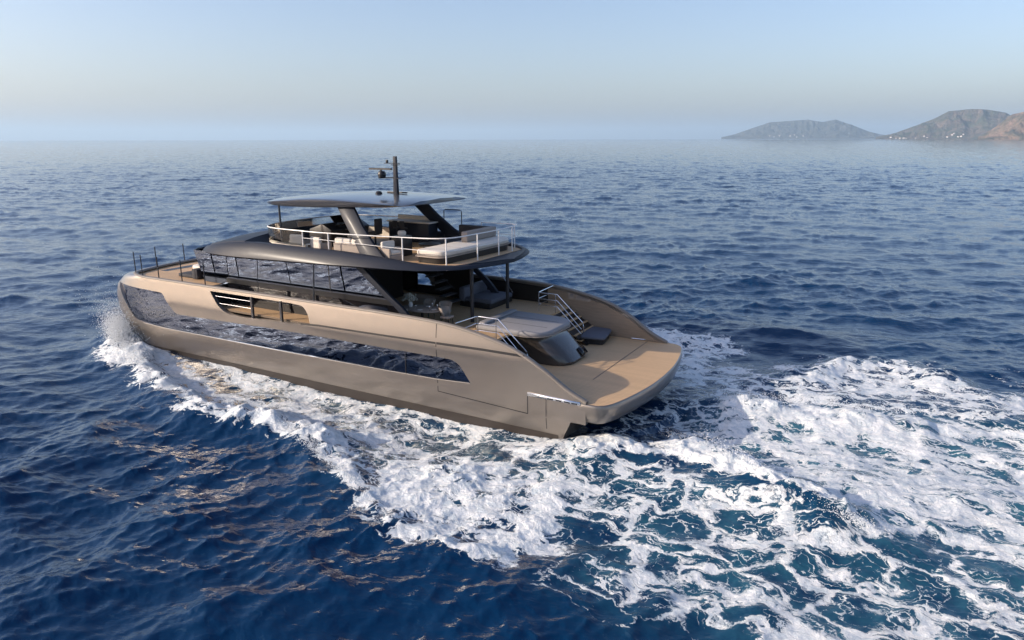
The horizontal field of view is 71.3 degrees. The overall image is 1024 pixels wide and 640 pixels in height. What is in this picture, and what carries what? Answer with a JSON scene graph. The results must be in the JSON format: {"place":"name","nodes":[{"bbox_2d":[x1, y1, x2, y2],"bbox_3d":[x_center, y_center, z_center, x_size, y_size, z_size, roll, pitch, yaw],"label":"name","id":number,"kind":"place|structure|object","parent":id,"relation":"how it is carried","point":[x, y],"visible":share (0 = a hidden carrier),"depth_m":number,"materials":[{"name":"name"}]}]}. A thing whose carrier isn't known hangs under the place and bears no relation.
{"place":"outdoors","nodes":[
{"label":"outdoors","id":0,"kind":"place"},
{"bbox_2d":[391,235,411,255],"bbox_3d":[-5.073,-3.441,32.907,0.700,0.900,0.650,8,16,29],"label":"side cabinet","id":1,"kind":"object","parent":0,"point":[407,243],"visible":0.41,"depth_m":32.65,"materials":[{"name":"black"}]},
{"bbox_2d":[397,230,405,235],"bbox_3d":[-5.061,-3.990,32.791,0.400,0.220,0.400,8,16,29],"label":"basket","id":2,"kind":"object","parent":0,"point":[401,233],"visible":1,"depth_m":32.65,"materials":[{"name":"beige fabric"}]},
{"bbox_2d":[0,139,1023,639],"bbox_3d":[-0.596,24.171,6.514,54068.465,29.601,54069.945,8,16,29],"label":"sea","id":3,"kind":"structure","parent":0,"point":[224,505],"depth_m":28.08,"materials":[{"name":"liquid"}]},
{"bbox_2d":[117,156,681,438],"bbox_3d":[-7.551,-2.720,36.264,32.013,10.960,9.590,8,16,29],"label":"motor yacht","id":4,"kind":"object","parent":3,"relation":"on","point":[272,301],"visible":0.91,"depth_m":32.35,"materials":[{"name":"brown metal"}]},
{"bbox_2d":[179,268,203,278],"bbox_3d":[-17.095,-2.620,38.604,1.750,0.549,1.150,8,16,29],"label":"foredeck sofa","id":5,"kind":"object","parent":4,"relation":"on","point":[195,273],"visible":0.76,"depth_m":37.91,"materials":[{"name":"grey fabric"}]},
{"bbox_2d":[194,250,228,283],"bbox_3d":[-15.454,-2.726,36.713,2.400,1.620,0.140,8,16,29],"label":"quarter window","id":6,"kind":"structure","parent":4,"relation":"in","point":[215,267],"depth_m":36.65,"materials":[{"name":"grey glass"}]},
{"bbox_2d":[122,283,469,382],"bbox_3d":[-11.821,0.352,34.072,23.519,2.016,0.432,8,17,30],"label":"hull window","id":7,"kind":"structure","parent":4,"relation":"in","point":[148,306],"depth_m":33.26,"materials":[{"name":"glass"}]},
{"bbox_2d":[289,234,309,246],"bbox_3d":[-10.138,-3.719,34.201,0.820,0.820,0.700,5,15,19],"label":"lounge chair","id":8,"kind":"object","parent":4,"relation":"on","point":[295,238],"visible":0.28,"depth_m":33.85,"materials":[{"name":"beige fabric"}]},
{"bbox_2d":[226,257,384,298],"bbox_3d":[-9.766,-2.123,33.480,10.635,1.260,0.057,8,16,29],"label":"saloon window","id":9,"kind":"structure","parent":4,"relation":"in","point":[349,280],"depth_m":33.48,"materials":[{"name":"glass"}]},
{"bbox_2d":[228,283,398,315],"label":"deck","id":10,"kind":"structure","parent":4,"relation":"in","point":[260,303],"depth_m":34.86,"materials":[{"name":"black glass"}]},
{"bbox_2d":[310,236,331,249],"bbox_3d":[-8.898,-3.488,33.284,0.820,0.820,0.700,12,18,39],"label":"lounge chair","id":11,"kind":"object","parent":4,"relation":"on","point":[315,242],"visible":0.52,"depth_m":32.97,"materials":[{"name":"beige fabric"}]},
{"bbox_2d":[310,215,368,246],"bbox_3d":[-8.688,-4.673,36.562,1.985,1.502,2.800,8,16,29],"label":"helm console","id":12,"kind":"object","parent":4,"relation":"on","point":[337,225],"visible":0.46,"depth_m":35.55,"materials":[{"name":"black glass"}]},
{"bbox_2d":[333,237,358,252],"bbox_3d":[-7.084,-3.294,32.444,2.000,0.850,0.800,8,16,29],"label":"flybridge sofa","id":13,"kind":"object","parent":4,"relation":"on","point":[350,246],"visible":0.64,"depth_m":32.24,"materials":[{"name":"beige fabric"}]},
{"bbox_2d":[368,218,382,243],"bbox_3d":[-6.962,-4.517,36.349,0.570,1.300,0.540,8,16,29],"label":"pilot chair","id":14,"kind":"object","parent":4,"relation":"on","point":[377,227],"visible":0.92,"depth_m":36.12,"materials":[{"name":"grey fabric"}]},
{"bbox_2d":[380,240,403,259],"bbox_3d":[-5.309,-3.060,31.569,0.700,0.820,0.820,12,18,39],"label":"lounge chair","id":15,"kind":"object","parent":4,"relation":"on","point":[395,252],"visible":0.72,"depth_m":31.43,"materials":[{"name":"beige fabric"}]},
{"bbox_2d":[392,220,399,234],"bbox_3d":[-5.937,-4.571,36.857,0.380,1.150,0.380,8,16,29],"label":"bar stool","id":16,"kind":"object","parent":4,"relation":"on","point":[394,224],"visible":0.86,"depth_m":36.64,"materials":[{"name":"grey fabric"}]},
{"bbox_2d":[399,221,406,229],"bbox_3d":[-5.548,-4.516,36.639,0.380,1.150,0.380,8,16,29],"label":"bar stool","id":17,"kind":"object","parent":4,"relation":"on","point":[401,224],"visible":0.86,"depth_m":36.41,"materials":[{"name":"grey fabric"}]},
{"bbox_2d":[402,271,417,290],"bbox_3d":[-8.057,-2.500,40.808,6.700,1.100,0.030,8,16,29],"label":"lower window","id":18,"kind":"structure","parent":4,"relation":"in","point":[410,278],"depth_m":39.45,"materials":[{"name":"black glass"}]},
{"bbox_2d":[386,214,437,242],"bbox_3d":[-5.172,-4.799,37.445,2.800,1.300,0.950,8,16,29],"label":"bar cabinet","id":19,"kind":"object","parent":4,"relation":"on","point":[419,226],"visible":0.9,"depth_m":36.97,"materials":[{"name":"grey paint"}]},
{"bbox_2d":[404,304,439,317],"bbox_3d":[-4.062,-0.177,32.334,2.100,0.750,1.240,8,16,29],"label":"dining table","id":20,"kind":"object","parent":4,"relation":"on","point":[419,306],"visible":0.54,"depth_m":32.16,"materials":[{"name":"brown wood"}]},
{"bbox_2d":[402,293,417,306],"bbox_3d":[-4.625,-0.926,32.422,0.710,0.660,0.644,3,15,13],"label":"flower vase","id":21,"kind":"object","parent":20,"relation":"on","point":[411,296],"visible":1,"depth_m":32.37,"materials":[{"name":"white paint"}]},
{"bbox_2d":[418,242,439,246],"bbox_3d":[-3.837,-3.314,33.187,1.040,0.510,1.040,8,16,29],"label":"coffee table","id":22,"kind":"object","parent":4,"relation":"on","point":[428,244],"visible":0.67,"depth_m":33.05,"materials":[{"name":"black"}]},
{"bbox_2d":[424,298,435,317],"bbox_3d":[-3.872,-0.523,33.400,0.618,0.900,0.610,10,17,34],"label":"dining chair","id":23,"kind":"object","parent":4,"relation":"on","point":[428,301],"visible":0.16,"depth_m":33.49,"materials":[{"name":"beige fabric"}]},
{"bbox_2d":[439,301,451,322],"bbox_3d":[-3.056,-0.394,32.884,0.618,0.900,0.610,2,14,10],"label":"dining chair","id":24,"kind":"object","parent":4,"relation":"on","point":[445,303],"visible":0.39,"depth_m":32.93,"materials":[{"name":"beige fabric"}]},
{"bbox_2d":[439,306,453,321],"bbox_3d":[-2.960,-0.136,31.867,0.610,0.900,0.618,8,16,29],"label":"dining chair","id":25,"kind":"object","parent":4,"relation":"on","point":[445,312],"visible":0.94,"depth_m":31.84,"materials":[{"name":"beige fabric"}]},
{"bbox_2d":[443,209,461,237],"bbox_3d":[-3.059,-4.886,36.970,1.150,1.695,0.050,8,16,29],"label":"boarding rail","id":26,"kind":"object","parent":4,"relation":"on","point":[453,209],"visible":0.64,"depth_m":36.68,"materials":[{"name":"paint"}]},
{"bbox_2d":[425,224,495,247],"bbox_3d":[-2.439,-3.990,34.744,2.550,1.050,2.900,8,16,29],"label":"flybridge sofa","id":27,"kind":"object","parent":4,"relation":"on","point":[464,229],"visible":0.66,"depth_m":34.47,"materials":[{"name":"grey fabric"}]},
{"bbox_2d":[416,236,509,263],"bbox_3d":[-2.055,-3.284,32.927,1.597,0.574,5.752,9,17,31],"label":"flybridge sun pad","id":28,"kind":"object","parent":4,"relation":"on","point":[428,255],"visible":0.82,"depth_m":31.70,"materials":[{"name":"beige fabric"}]},
{"bbox_2d":[459,275,512,309],"bbox_3d":[-1.274,-1.495,36.367,1.900,1.311,2.320,8,16,29],"label":"cockpit sofa","id":29,"kind":"object","parent":4,"relation":"on","point":[484,298],"visible":0.94,"depth_m":35.84,"materials":[{"name":"fabric"}]},
{"bbox_2d":[476,309,570,337],"bbox_3d":[0.675,0.133,32.095,3.459,0.350,3.330,8,16,29],"label":"sun pad","id":30,"kind":"object","parent":4,"relation":"on","point":[515,322],"visible":0.87,"depth_m":31.54,"materials":[{"name":"grey fabric"}]},
{"bbox_2d":[581,326,610,344],"bbox_3d":[4.091,0.754,34.396,1.178,0.380,2.058,5,15,19],"label":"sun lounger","id":31,"kind":"object","parent":4,"relation":"on","point":[596,335],"visible":0.94,"depth_m":33.74,"materials":[{"name":"fabric"}]},
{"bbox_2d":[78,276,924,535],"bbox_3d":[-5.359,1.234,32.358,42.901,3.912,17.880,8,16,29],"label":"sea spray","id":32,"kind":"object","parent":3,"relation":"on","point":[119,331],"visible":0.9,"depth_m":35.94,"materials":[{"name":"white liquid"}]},
{"bbox_2d":[0,0,1023,140],"label":"sky","id":33,"kind":"structure","parent":0,"point":[71,70],"materials":[{"name":"blue"}]},
{"bbox_2d":[721,120,883,138],"bbox_3d":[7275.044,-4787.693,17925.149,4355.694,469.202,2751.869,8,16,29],"label":"island","id":34,"kind":"structure","parent":0,"point":[812,129],"depth_m":17377.18,"materials":[{"name":"grey stone"}]},
{"bbox_2d":[876,109,1010,138],"bbox_3d":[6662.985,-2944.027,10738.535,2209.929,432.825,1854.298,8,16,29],"label":"island","id":35,"kind":"structure","parent":0,"point":[972,123],"depth_m":10400.44,"materials":[{"name":"grey stone"}]},
{"bbox_2d":[978,112,1023,138],"bbox_3d":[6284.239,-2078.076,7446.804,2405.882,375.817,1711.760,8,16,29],"label":"island","id":36,"kind":"structure","parent":0,"point":[1011,126],"depth_m":7743.58,"materials":[{"name":"grey stone"}]}
]}

